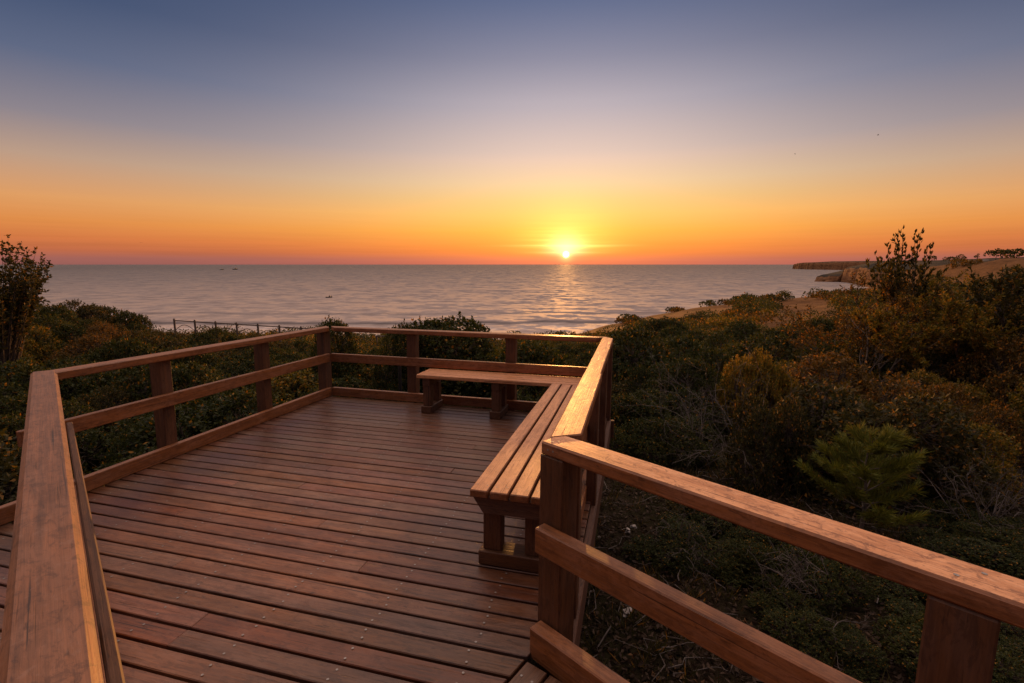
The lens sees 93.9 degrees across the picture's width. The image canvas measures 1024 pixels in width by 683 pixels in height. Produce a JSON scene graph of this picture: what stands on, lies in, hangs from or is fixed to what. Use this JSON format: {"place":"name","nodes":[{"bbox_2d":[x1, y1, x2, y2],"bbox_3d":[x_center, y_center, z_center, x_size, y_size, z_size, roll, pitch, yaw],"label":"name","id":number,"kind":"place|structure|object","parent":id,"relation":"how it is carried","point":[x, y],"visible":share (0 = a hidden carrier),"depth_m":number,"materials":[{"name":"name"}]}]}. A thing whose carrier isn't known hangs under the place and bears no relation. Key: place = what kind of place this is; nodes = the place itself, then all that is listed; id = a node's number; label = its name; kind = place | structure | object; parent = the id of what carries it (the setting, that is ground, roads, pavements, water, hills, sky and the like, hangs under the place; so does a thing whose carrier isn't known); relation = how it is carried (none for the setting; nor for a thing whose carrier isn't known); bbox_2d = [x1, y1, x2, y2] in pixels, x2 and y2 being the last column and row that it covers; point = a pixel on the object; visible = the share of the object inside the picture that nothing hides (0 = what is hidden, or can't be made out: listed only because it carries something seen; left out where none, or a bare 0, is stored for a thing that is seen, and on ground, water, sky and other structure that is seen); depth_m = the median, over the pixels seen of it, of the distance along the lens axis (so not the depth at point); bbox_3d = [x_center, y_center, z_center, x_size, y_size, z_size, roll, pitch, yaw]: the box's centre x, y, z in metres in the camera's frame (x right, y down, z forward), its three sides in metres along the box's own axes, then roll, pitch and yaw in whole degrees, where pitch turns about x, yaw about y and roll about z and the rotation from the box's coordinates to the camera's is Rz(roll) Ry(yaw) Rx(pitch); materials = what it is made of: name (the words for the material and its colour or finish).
{"place":"outdoors","nodes":[
{"label":"outdoors","id":0,"kind":"place"},
{"bbox_2d":[0,265,867,339],"bbox_3d":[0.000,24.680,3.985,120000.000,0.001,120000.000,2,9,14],"label":"sea","id":1,"kind":"structure","parent":0,"point":[530,299],"depth_m":445.12,"materials":[{"name":"liquid"}]},
{"bbox_2d":[0,0,1023,264],"label":"sky","id":2,"kind":"structure","parent":0,"point":[196,132],"materials":[{"name":"orange"}]},
{"bbox_2d":[4,258,1023,682],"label":"ground","id":3,"kind":"structure","parent":0,"point":[954,272],"depth_m":4.72,"materials":[{"name":"soil"}]},
{"bbox_2d":[0,234,53,375],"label":"tree","id":4,"kind":"object","parent":3,"relation":"on","point":[24,299],"visible":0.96,"depth_m":12.16,"materials":[{"name":"green plant"}]},
{"bbox_2d":[9,323,63,365],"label":"shrub","id":5,"kind":"object","parent":3,"relation":"on","point":[32,345],"visible":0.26,"depth_m":15.15,"materials":[{"name":"green plant"}]},
{"bbox_2d":[0,428,90,523],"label":"shrub","id":6,"kind":"object","parent":3,"relation":"on","point":[10,462],"visible":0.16,"depth_m":4.43,"materials":[{"name":"green plant"}]},
{"bbox_2d":[0,356,94,418],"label":"shrub","id":7,"kind":"object","parent":3,"relation":"on","point":[12,384],"visible":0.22,"depth_m":8.61,"materials":[{"name":"green plant"}]},
{"bbox_2d":[0,390,96,451],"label":"shrub","id":8,"kind":"object","parent":3,"relation":"on","point":[20,405],"visible":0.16,"depth_m":7.11,"materials":[{"name":"green plant"}]},
{"bbox_2d":[23,312,90,359],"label":"shrub","id":9,"kind":"object","parent":3,"relation":"on","point":[66,329],"visible":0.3,"depth_m":16.50,"materials":[{"name":"green plant"}]},
{"bbox_2d":[0,411,117,473],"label":"shrub","id":10,"kind":"object","parent":3,"relation":"on","point":[89,441],"visible":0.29,"depth_m":6.48,"materials":[{"name":"green plant"}]},
{"bbox_2d":[32,302,92,327],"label":"shrub","id":11,"kind":"object","parent":3,"relation":"on","point":[67,314],"visible":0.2,"depth_m":18.73,"materials":[{"name":"green plant"}]},
{"bbox_2d":[0,358,147,428],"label":"shrub","id":12,"kind":"object","parent":3,"relation":"on","point":[95,379],"visible":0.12,"depth_m":9.45,"materials":[{"name":"green plant"}]},
{"bbox_2d":[52,298,114,323],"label":"shrub","id":13,"kind":"object","parent":3,"relation":"on","point":[83,312],"visible":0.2,"depth_m":20.82,"materials":[{"name":"green plant"}]},
{"bbox_2d":[43,332,125,365],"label":"shrub","id":14,"kind":"object","parent":3,"relation":"on","point":[78,345],"visible":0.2,"depth_m":15.37,"materials":[{"name":"green plant"}]},
{"bbox_2d":[61,321,136,356],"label":"shrub","id":15,"kind":"object","parent":3,"relation":"on","point":[105,329],"visible":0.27,"depth_m":17.39,"materials":[{"name":"green plant"}]},
{"bbox_2d":[65,384,144,433],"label":"shrub","id":16,"kind":"object","parent":3,"relation":"on","point":[107,397],"visible":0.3,"depth_m":8.53,"materials":[{"name":"green plant"}]},
{"bbox_2d":[99,309,154,332],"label":"shrub","id":17,"kind":"object","parent":3,"relation":"on","point":[133,317],"visible":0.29,"depth_m":21.96,"materials":[{"name":"green plant"}]},
{"bbox_2d":[82,336,182,364],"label":"shrub","id":18,"kind":"object","parent":3,"relation":"on","point":[121,348],"visible":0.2,"depth_m":13.65,"materials":[{"name":"green plant"}]},
{"bbox_2d":[84,404,181,461],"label":"shrub","id":19,"kind":"object","parent":3,"relation":"on","point":[126,423],"visible":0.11,"depth_m":7.09,"materials":[{"name":"green plant"}]},
{"bbox_2d":[100,415,184,468],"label":"shrub","id":20,"kind":"object","parent":3,"relation":"on","point":[118,447],"visible":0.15,"depth_m":6.15,"materials":[{"name":"green plant"}]},
{"bbox_2d":[112,328,191,359],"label":"shrub","id":21,"kind":"object","parent":3,"relation":"on","point":[156,340],"visible":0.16,"depth_m":16.45,"materials":[{"name":"green plant"}]},
{"bbox_2d":[94,355,224,430],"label":"shrub","id":22,"kind":"object","parent":3,"relation":"on","point":[191,374],"visible":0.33,"depth_m":9.61,"materials":[{"name":"green plant"}]},
{"bbox_2d":[86,384,291,488],"bbox_3d":[-3.678,1.477,6.316,2.947,1.604,2.938,-2,9,-14],"label":"shrub","id":23,"kind":"object","parent":3,"relation":"on","point":[195,421],"visible":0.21,"depth_m":6.29,"materials":[{"name":"green plant"}]},
{"bbox_2d":[163,344,226,372],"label":"shrub","id":24,"kind":"object","parent":3,"relation":"on","point":[210,357],"visible":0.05,"depth_m":14.20,"materials":[{"name":"green plant"}]},
{"bbox_2d":[180,325,245,360],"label":"shrub","id":25,"kind":"object","parent":3,"relation":"on","point":[207,337],"visible":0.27,"depth_m":19.69,"materials":[{"name":"green plant"}]},
{"bbox_2d":[178,382,288,434],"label":"shrub","id":26,"kind":"object","parent":3,"relation":"on","point":[198,401],"visible":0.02,"depth_m":7.31,"materials":[{"name":"green plant"}]},
{"bbox_2d":[211,356,273,377],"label":"shrub","id":27,"kind":"object","parent":3,"relation":"on","point":[247,367],"visible":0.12,"depth_m":13.43,"materials":[{"name":"green plant"}]},
{"bbox_2d":[185,368,334,410],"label":"shrub","id":28,"kind":"object","parent":3,"relation":"on","point":[282,379],"visible":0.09,"depth_m":8.89,"materials":[{"name":"green plant"}]},
{"bbox_2d":[0,396,613,682],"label":"viewing deck","id":29,"kind":"structure","parent":3,"relation":"on","point":[332,539],"depth_m":2.69,"materials":[{"name":"brown wood"}]},
{"bbox_2d":[0,326,332,525],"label":"wooden railing","id":30,"kind":"object","parent":29,"relation":"attached to","point":[163,401],"visible":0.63,"depth_m":4.13,"materials":[{"name":"brown wood"}]},
{"bbox_2d":[331,326,602,410],"bbox_3d":[-0.655,0.458,5.842,3.547,1.170,0.159,2,8,14],"label":"wooden railing","id":31,"kind":"object","parent":29,"relation":"attached to","point":[412,361],"visible":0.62,"depth_m":5.77,"materials":[{"name":"brown wood"}]},
{"bbox_2d":[416,368,580,418],"bbox_3d":[-0.075,0.614,5.401,1.998,0.448,0.379,2,8,14],"label":"wooden bench","id":32,"kind":"object","parent":29,"relation":"on","point":[432,399],"visible":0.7,"depth_m":5.38,"materials":[{"name":"brown wood"}]},
{"bbox_2d":[470,383,577,572],"bbox_3d":[0.308,0.842,3.763,0.437,0.450,2.614,2,8,14],"label":"wooden bench","id":33,"kind":"object","parent":29,"relation":"on","point":[507,483],"visible":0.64,"depth_m":2.62,"materials":[{"name":"brown wood"}]},
{"bbox_2d":[509,662,562,682],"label":"walkway","id":34,"kind":"structure","parent":29,"relation":"attached to","point":[528,673],"depth_m":1.90,"materials":[{"name":"brown wood"}]},
{"bbox_2d":[0,370,124,682],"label":"wooden railing","id":35,"kind":"object","parent":34,"relation":"attached to","point":[58,626],"visible":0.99,"depth_m":1.19,"materials":[{"name":"brown wood"}]},
{"bbox_2d":[530,436,1023,682],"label":"wooden railing","id":36,"kind":"object","parent":34,"relation":"attached to","point":[970,607],"visible":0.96,"depth_m":1.42,"materials":[{"name":"brown wood"}]},
{"bbox_2d":[550,337,612,618],"bbox_3d":[0.640,0.759,3.729,0.126,1.174,3.571,2,8,14],"label":"wooden railing","id":37,"kind":"object","parent":29,"relation":"attached to","point":[586,413],"visible":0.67,"depth_m":3.27,"materials":[{"name":"brown wood"}]},
{"bbox_2d":[273,370,373,403],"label":"shrub","id":38,"kind":"object","parent":3,"relation":"on","point":[353,382],"visible":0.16,"depth_m":9.49,"materials":[{"name":"green plant"}]},
{"bbox_2d":[306,315,365,381],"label":"shrub","id":39,"kind":"object","parent":3,"relation":"on","point":[351,347],"visible":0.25,"depth_m":10.53,"materials":[{"name":"green plant"}]},
{"bbox_2d":[371,319,424,400],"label":"shrub","id":40,"kind":"object","parent":3,"relation":"on","point":[396,339],"visible":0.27,"depth_m":9.33,"materials":[{"name":"green plant"}]},
{"bbox_2d":[396,316,469,394],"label":"shrub","id":41,"kind":"object","parent":3,"relation":"on","point":[417,326],"visible":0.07,"depth_m":9.62,"materials":[{"name":"green plant"}]},
{"bbox_2d":[382,311,499,407],"bbox_3d":[-1.282,0.750,9.817,2.847,2.696,2.904,5,10,28],"label":"shrub","id":42,"kind":"object","parent":3,"relation":"on","point":[473,352],"visible":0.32,"depth_m":9.29,"materials":[{"name":"green plant"}]},
{"bbox_2d":[446,339,582,411],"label":"shrub","id":43,"kind":"object","parent":3,"relation":"on","point":[526,353],"visible":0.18,"depth_m":8.67,"materials":[{"name":"green plant"}]},
{"bbox_2d":[153,269,1021,349],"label":"distant scrub","id":44,"kind":"object","parent":3,"relation":"on","point":[755,301],"visible":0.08,"depth_m":76.16,"materials":[{"name":"green plant"}]},
{"bbox_2d":[164,275,1023,351],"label":"golden scrub","id":45,"kind":"object","parent":3,"relation":"on","point":[723,320],"visible":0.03,"depth_m":63.95,"materials":[{"name":"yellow plant"}]},
{"bbox_2d":[165,253,1023,352],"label":"olive scrub","id":46,"kind":"object","parent":3,"relation":"on","point":[361,337],"visible":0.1,"depth_m":73.35,"materials":[{"name":"green plant"}]},
{"bbox_2d":[219,258,1022,349],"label":"rusty scrub","id":47,"kind":"object","parent":3,"relation":"on","point":[821,295],"visible":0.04,"depth_m":121.49,"materials":[{"name":"brown plant"}]},
{"bbox_2d":[609,425,637,457],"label":"shrub","id":48,"kind":"object","parent":3,"relation":"on","point":[619,441],"visible":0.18,"depth_m":7.09,"materials":[{"name":"green plant"}]},
{"bbox_2d":[610,392,663,455],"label":"shrub","id":49,"kind":"object","parent":3,"relation":"on","point":[617,407],"visible":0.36,"depth_m":8.10,"materials":[{"name":"green plant"}]},
{"bbox_2d":[584,323,714,387],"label":"shrub","id":50,"kind":"object","parent":3,"relation":"on","point":[636,342],"visible":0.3,"depth_m":13.17,"materials":[{"name":"green plant"}]},
{"bbox_2d":[622,363,679,413],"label":"shrub","id":51,"kind":"object","parent":3,"relation":"on","point":[639,374],"visible":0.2,"depth_m":10.84,"materials":[{"name":"green plant"}]},
{"bbox_2d":[635,315,691,340],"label":"shrub","id":52,"kind":"object","parent":3,"relation":"on","point":[660,325],"visible":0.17,"depth_m":23.97,"materials":[{"name":"green plant"}]},
{"bbox_2d":[620,516,717,577],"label":"shrub","id":53,"kind":"object","parent":3,"relation":"on","point":[669,539],"visible":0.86,"depth_m":4.66,"materials":[{"name":"green plant"}]},
{"bbox_2d":[628,416,721,469],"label":"shrub","id":54,"kind":"object","parent":3,"relation":"on","point":[658,445],"visible":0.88,"depth_m":7.02,"materials":[{"name":"green plant"}]},
{"bbox_2d":[612,386,740,450],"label":"shrub","id":55,"kind":"object","parent":3,"relation":"on","point":[664,411],"visible":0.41,"depth_m":8.45,"materials":[{"name":"green plant"}]},
{"bbox_2d":[636,356,734,427],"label":"shrub","id":56,"kind":"object","parent":3,"relation":"on","point":[686,372],"visible":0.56,"depth_m":9.49,"materials":[{"name":"green plant"}]},
{"bbox_2d":[651,504,723,588],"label":"bare bush","id":57,"kind":"object","parent":3,"relation":"on","point":[693,549],"visible":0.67,"depth_m":4.56,"materials":[{"name":"brown plant"}]},
{"bbox_2d":[646,345,734,409],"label":"shrub","id":58,"kind":"object","parent":3,"relation":"on","point":[721,357],"visible":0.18,"depth_m":11.11,"materials":[{"name":"green plant"}]},
{"bbox_2d":[657,507,736,548],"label":"shrub","id":59,"kind":"object","parent":3,"relation":"on","point":[725,531],"visible":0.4,"depth_m":5.11,"materials":[{"name":"green plant"}]},
{"bbox_2d":[676,331,736,350],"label":"shrub","id":60,"kind":"object","parent":3,"relation":"on","point":[714,340],"visible":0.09,"depth_m":16.70,"materials":[{"name":"green plant"}]},
{"bbox_2d":[616,336,847,483],"bbox_3d":[2.856,1.124,6.838,2.434,2.646,2.844,-1,9,-6],"label":"bare bush","id":61,"kind":"object","parent":3,"relation":"on","point":[702,433],"visible":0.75,"depth_m":6.81,"materials":[{"name":"brown plant"}]},
{"bbox_2d":[692,536,771,590],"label":"shrub","id":62,"kind":"object","parent":3,"relation":"on","point":[745,582],"visible":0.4,"depth_m":4.35,"materials":[{"name":"green plant"}]},
{"bbox_2d":[717,317,760,344],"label":"shrub","id":63,"kind":"object","parent":3,"relation":"on","point":[739,327],"visible":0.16,"depth_m":19.48,"materials":[{"name":"green plant"}]},
{"bbox_2d":[657,332,827,456],"bbox_3d":[3.682,1.118,7.802,2.108,2.604,2.964,-5,10,-28],"label":"bare bush","id":64,"kind":"object","parent":3,"relation":"on","point":[718,401],"visible":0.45,"depth_m":8.02,"materials":[{"name":"brown plant"}]},
{"bbox_2d":[707,537,796,607],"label":"shrub","id":65,"kind":"object","parent":3,"relation":"on","point":[734,544],"visible":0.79,"depth_m":4.33,"materials":[{"name":"green plant"}]},
{"bbox_2d":[714,346,798,432],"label":"shrub","id":66,"kind":"object","parent":3,"relation":"on","point":[780,380],"visible":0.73,"depth_m":8.41,"materials":[{"name":"green plant"}]},
{"bbox_2d":[722,526,797,548],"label":"shrub","id":67,"kind":"object","parent":3,"relation":"on","point":[754,535],"visible":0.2,"depth_m":4.79,"materials":[{"name":"green plant"}]},
{"bbox_2d":[720,384,822,498],"bbox_3d":[3.424,1.404,6.278,1.181,1.662,1.349,0,5,34],"label":"shrub","id":68,"kind":"object","parent":3,"relation":"on","point":[788,423],"visible":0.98,"depth_m":6.00,"materials":[{"name":"green plant"}]},
{"bbox_2d":[536,465,1023,682],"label":"leaf litter","id":69,"kind":"object","parent":3,"relation":"on","point":[689,652],"visible":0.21,"depth_m":3.97,"materials":[{"name":"brown plant"}]},
{"bbox_2d":[703,332,858,386],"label":"shrub","id":70,"kind":"object","parent":3,"relation":"on","point":[732,350],"visible":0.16,"depth_m":12.13,"materials":[{"name":"green plant"}]},
{"bbox_2d":[745,587,853,662],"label":"shrub","id":71,"kind":"object","parent":3,"relation":"on","point":[796,615],"visible":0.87,"depth_m":3.71,"materials":[{"name":"green plant"}]},
{"bbox_2d":[580,461,1023,682],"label":"grass tufts","id":72,"kind":"object","parent":3,"relation":"on","point":[694,590],"visible":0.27,"depth_m":4.12,"materials":[{"name":"green plant"}]},
{"bbox_2d":[586,459,1023,682],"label":"fallen twigs","id":73,"kind":"object","parent":3,"relation":"on","point":[637,622],"visible":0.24,"depth_m":4.02,"materials":[{"name":"brown wood"}]},
{"bbox_2d":[745,514,883,670],"bbox_3d":[2.477,2.009,3.919,0.796,1.060,1.230,-3,10,-15],"label":"bare bush","id":74,"kind":"object","parent":3,"relation":"on","point":[798,575],"visible":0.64,"depth_m":3.98,"materials":[{"name":"brown plant"}]},
{"bbox_2d":[779,317,853,348],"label":"shrub","id":75,"kind":"object","parent":3,"relation":"on","point":[829,326],"visible":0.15,"depth_m":17.88,"materials":[{"name":"green plant"}]},
{"bbox_2d":[763,544,874,616],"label":"shrub","id":76,"kind":"object","parent":3,"relation":"on","point":[840,572],"visible":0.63,"depth_m":4.05,"materials":[{"name":"green plant"}]},
{"bbox_2d":[745,349,928,412],"bbox_3d":[6.008,1.191,8.762,3.354,2.105,3.068,-10,9,-32],"label":"shrub","id":77,"kind":"object","parent":3,"relation":"on","point":[866,390],"visible":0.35,"depth_m":8.48,"materials":[{"name":"green plant"}]},
{"bbox_2d":[790,620,890,682],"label":"shrub","id":78,"kind":"object","parent":3,"relation":"on","point":[853,636],"visible":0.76,"depth_m":3.41,"materials":[{"name":"green plant"}]},
{"bbox_2d":[807,394,880,483],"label":"shrub","id":79,"kind":"object","parent":3,"relation":"on","point":[816,425],"visible":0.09,"depth_m":6.70,"materials":[{"name":"green plant"}]},
{"bbox_2d":[794,420,932,529],"bbox_3d":[3.554,1.490,4.864,1.249,1.420,1.118,2,9,14],"label":"pine sapling","id":80,"kind":"object","parent":3,"relation":"on","point":[896,469],"visible":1,"depth_m":4.80,"materials":[{"name":"green plant"}]},
{"bbox_2d":[761,269,971,386],"bbox_3d":[8.567,0.004,11.351,3.726,3.420,3.685,-5,11,-30],"label":"tree","id":81,"kind":"object","parent":3,"relation":"on","point":[862,330],"visible":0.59,"depth_m":11.29,"materials":[{"name":"green plant"}]},
{"bbox_2d":[834,339,945,387],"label":"shrub","id":82,"kind":"object","parent":3,"relation":"on","point":[876,375],"visible":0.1,"depth_m":11.44,"materials":[{"name":"green plant"}]},
{"bbox_2d":[764,372,1018,514],"bbox_3d":[4.813,1.374,6.305,2.570,1.836,2.570,1,8,32],"label":"shrub","id":83,"kind":"object","parent":3,"relation":"on","point":[922,409],"visible":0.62,"depth_m":5.73,"materials":[{"name":"green plant"}]},
{"bbox_2d":[821,330,966,382],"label":"shrub","id":84,"kind":"object","parent":3,"relation":"on","point":[888,365],"visible":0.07,"depth_m":11.51,"materials":[{"name":"green plant"}]},
{"bbox_2d":[865,225,948,369],"bbox_3d":[9.814,-0.702,12.068,3.070,4.388,1.435,0,9,0],"label":"tree","id":85,"kind":"object","parent":3,"relation":"on","point":[899,274],"visible":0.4,"depth_m":11.69,"materials":[{"name":"green plant"}]},
{"bbox_2d":[848,270,1023,374],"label":"tree","id":86,"kind":"object","parent":3,"relation":"on","point":[969,340],"visible":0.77,"depth_m":9.73,"materials":[{"name":"green plant"}]},
{"bbox_2d":[869,576,1005,642],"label":"shrub","id":87,"kind":"object","parent":3,"relation":"on","point":[898,606],"visible":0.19,"depth_m":4.03,"materials":[{"name":"green plant"}]},
{"bbox_2d":[880,367,998,422],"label":"shrub","id":88,"kind":"object","parent":3,"relation":"on","point":[930,378],"visible":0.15,"depth_m":8.84,"materials":[{"name":"green plant"}]},
{"bbox_2d":[870,609,1023,682],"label":"shrub","id":89,"kind":"object","parent":3,"relation":"on","point":[914,625],"visible":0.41,"depth_m":3.40,"materials":[{"name":"green plant"}]},
{"bbox_2d":[877,415,1023,507],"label":"shrub","id":90,"kind":"object","parent":3,"relation":"on","point":[997,439],"visible":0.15,"depth_m":5.84,"materials":[{"name":"green plant"}]},
{"bbox_2d":[912,498,999,537],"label":"shrub","id":91,"kind":"object","parent":3,"relation":"on","point":[934,519],"visible":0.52,"depth_m":5.28,"materials":[{"name":"green plant"}]},
{"bbox_2d":[889,438,1023,541],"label":"bare bush","id":92,"kind":"object","parent":3,"relation":"on","point":[995,511],"visible":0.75,"depth_m":5.05,"materials":[{"name":"brown plant"}]},
{"bbox_2d":[893,344,1020,401],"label":"shrub","id":93,"kind":"object","parent":3,"relation":"on","point":[944,359],"visible":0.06,"depth_m":10.23,"materials":[{"name":"green plant"}]},
{"bbox_2d":[899,526,1023,579],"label":"shrub","id":94,"kind":"object","parent":3,"relation":"on","point":[935,543],"visible":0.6,"depth_m":4.48,"materials":[{"name":"green plant"}]},
{"bbox_2d":[921,381,1023,468],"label":"shrub","id":95,"kind":"object","parent":3,"relation":"on","point":[977,416],"visible":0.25,"depth_m":7.04,"materials":[{"name":"green plant"}]},
{"bbox_2d":[941,521,1023,578],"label":"shrub","id":96,"kind":"object","parent":3,"relation":"on","point":[988,532],"visible":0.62,"depth_m":4.61,"materials":[{"name":"green plant"}]},
{"bbox_2d":[943,334,1023,436],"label":"shrub","id":97,"kind":"object","parent":3,"relation":"on","point":[1005,378],"visible":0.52,"depth_m":8.98,"materials":[{"name":"green plant"}]},
{"bbox_2d":[945,262,1023,372],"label":"tree","id":98,"kind":"object","parent":3,"relation":"on","point":[1012,288],"visible":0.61,"depth_m":9.99,"materials":[{"name":"green plant"}]},
{"bbox_2d":[997,621,1023,665],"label":"shrub","id":99,"kind":"object","parent":3,"relation":"on","point":[1012,646],"visible":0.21,"depth_m":3.53,"materials":[{"name":"green plant"}]},
{"bbox_2d":[1003,378,1023,438],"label":"shrub","id":100,"kind":"object","parent":3,"relation":"on","point":[1017,399],"visible":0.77,"depth_m":7.48,"materials":[{"name":"green plant"}]},
{"bbox_2d":[792,260,932,269],"bbox_3d":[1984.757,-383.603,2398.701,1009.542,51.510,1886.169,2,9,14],"label":"headland","id":101,"kind":"structure","parent":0,"point":[836,265],"depth_m":2246.30,"materials":[{"name":"stone"}]},
{"bbox_2d":[814,257,1023,287],"bbox_3d":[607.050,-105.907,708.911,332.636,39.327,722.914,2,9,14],"label":"cliff headland","id":102,"kind":"structure","parent":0,"point":[843,276],"depth_m":667.73,"materials":[{"name":"stone"}]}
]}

